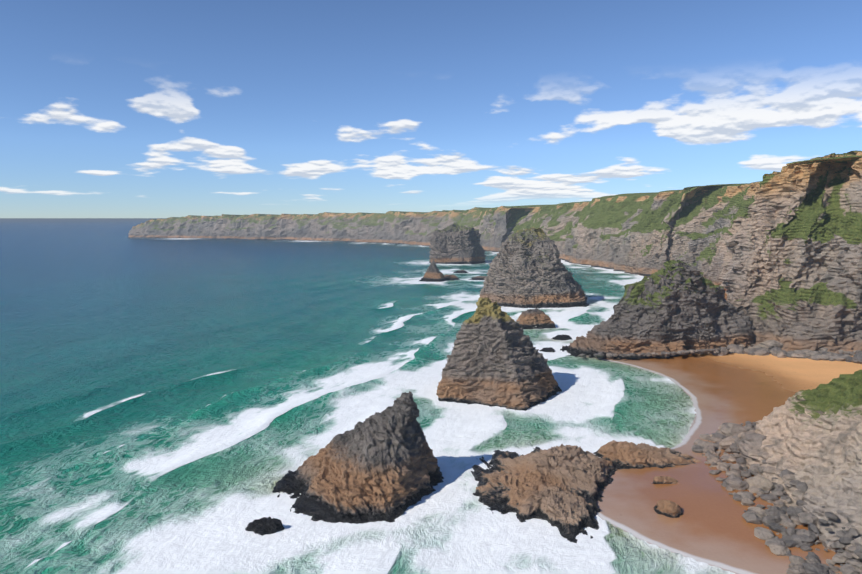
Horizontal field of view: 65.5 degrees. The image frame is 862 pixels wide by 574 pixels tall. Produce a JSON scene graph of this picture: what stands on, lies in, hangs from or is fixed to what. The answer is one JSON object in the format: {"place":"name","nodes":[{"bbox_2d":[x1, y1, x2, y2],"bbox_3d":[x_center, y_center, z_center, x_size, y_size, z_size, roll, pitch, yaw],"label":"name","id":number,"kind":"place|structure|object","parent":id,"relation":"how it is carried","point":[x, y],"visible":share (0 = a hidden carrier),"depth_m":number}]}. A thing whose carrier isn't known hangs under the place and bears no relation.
{"place":"outdoors","nodes":[
{"label":"outdoors","id":0,"kind":"place"},
{"bbox_2d":[128,206,531,251],"bbox_3d":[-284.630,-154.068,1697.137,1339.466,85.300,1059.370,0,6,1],"label":"cliff","id":1,"kind":"structure","parent":0,"point":[403,227],"depth_m":1762.99},
{"bbox_2d":[0,218,734,573],"bbox_3d":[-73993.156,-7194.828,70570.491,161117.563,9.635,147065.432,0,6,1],"label":"sea","id":2,"kind":"structure","parent":0,"point":[174,404],"depth_m":216.40},
{"bbox_2d":[245,517,284,535],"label":"black rock","id":3,"kind":"object","parent":2,"relation":"on","point":[265,525],"visible":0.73,"depth_m":128.88},
{"bbox_2d":[272,391,443,523],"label":"stack","id":4,"kind":"object","parent":2,"relation":"in","point":[381,466],"visible":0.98,"depth_m":143.92},
{"bbox_2d":[419,259,445,281],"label":"pinnacle","id":5,"kind":"object","parent":2,"relation":"in","point":[433,273],"visible":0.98,"depth_m":637.88},
{"bbox_2d":[444,275,459,279],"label":"rock","id":6,"kind":"object","parent":2,"relation":"on","point":[450,277],"visible":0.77,"depth_m":653.54},
{"bbox_2d":[428,223,485,263],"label":"stack","id":7,"kind":"object","parent":2,"relation":"on","point":[454,243],"visible":1,"depth_m":885.05},
{"bbox_2d":[453,270,467,272],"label":"rock","id":8,"kind":"object","parent":2,"relation":"in","point":[460,271],"visible":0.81,"depth_m":736.47},
{"bbox_2d":[468,276,486,279],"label":"rock","id":9,"kind":"object","parent":2,"relation":"on","point":[478,278],"visible":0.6,"depth_m":653.51},
{"bbox_2d":[480,227,588,307],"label":"stack","id":10,"kind":"object","parent":2,"relation":"in","point":[527,269],"visible":1,"depth_m":456.64},
{"bbox_2d":[0,0,861,217],"label":"sky","id":11,"kind":"structure","parent":0,"point":[109,108]},
{"bbox_2d":[457,183,745,274],"bbox_3d":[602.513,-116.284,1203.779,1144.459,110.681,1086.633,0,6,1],"label":"cliff","id":12,"kind":"structure","parent":0,"point":[594,232],"depth_m":860.56},
{"bbox_2d":[596,274,861,573],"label":"sand","id":13,"kind":"structure","parent":0,"point":[710,526],"depth_m":152.81},
{"bbox_2d":[436,297,561,410],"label":"stack","id":14,"kind":"object","parent":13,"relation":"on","point":[495,357],"visible":0.96,"depth_m":221.69},
{"bbox_2d":[516,308,555,328],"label":"rock","id":15,"kind":"object","parent":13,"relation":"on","point":[536,318],"visible":0.92,"depth_m":366.11},
{"bbox_2d":[471,444,616,542],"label":"rock","id":16,"kind":"object","parent":13,"relation":"on","point":[561,486],"visible":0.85,"depth_m":146.11},
{"bbox_2d":[539,347,554,351],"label":"rock","id":17,"kind":"object","parent":13,"relation":"on","point":[549,349],"visible":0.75,"depth_m":302.21},
{"bbox_2d":[551,334,571,340],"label":"rock","id":18,"kind":"object","parent":13,"relation":"on","point":[562,337],"visible":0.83,"depth_m":332.49},
{"bbox_2d":[593,440,701,470],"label":"rock","id":19,"kind":"object","parent":13,"relation":"on","point":[624,455],"visible":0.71,"depth_m":164.48},
{"bbox_2d":[578,347,729,358],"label":"boulders","id":20,"kind":"object","parent":13,"relation":"on","point":[609,355],"visible":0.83,"depth_m":283.95},
{"bbox_2d":[653,476,677,483],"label":"beach rock","id":21,"kind":"object","parent":13,"relation":"on","point":[663,480],"visible":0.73,"depth_m":150.84},
{"bbox_2d":[654,500,682,517],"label":"beach rock","id":22,"kind":"object","parent":13,"relation":"on","point":[669,508],"visible":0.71,"depth_m":135.32},
{"bbox_2d":[722,421,755,430],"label":"boulders","id":23,"kind":"object","parent":13,"relation":"on","point":[749,425],"visible":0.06,"depth_m":185.82},
{"bbox_2d":[691,423,861,573],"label":"boulders","id":24,"kind":"object","parent":13,"relation":"on","point":[735,439],"visible":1,"depth_m":136.01},
{"bbox_2d":[703,340,861,363],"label":"boulders","id":25,"kind":"object","parent":13,"relation":"on","point":[772,347],"visible":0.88,"depth_m":282.77},
{"bbox_2d":[623,150,861,353],"bbox_3d":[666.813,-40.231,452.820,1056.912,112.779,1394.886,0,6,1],"label":"cliff","id":26,"kind":"structure","parent":0,"point":[777,256],"depth_m":313.79},
{"bbox_2d":[560,260,754,359],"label":"promontory","id":27,"kind":"structure","parent":26,"relation":"attached to","point":[678,305],"depth_m":295.18},
{"bbox_2d":[739,370,861,573],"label":"shoulder","id":28,"kind":"object","parent":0,"point":[813,440],"visible":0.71,"depth_m":143.61}
]}

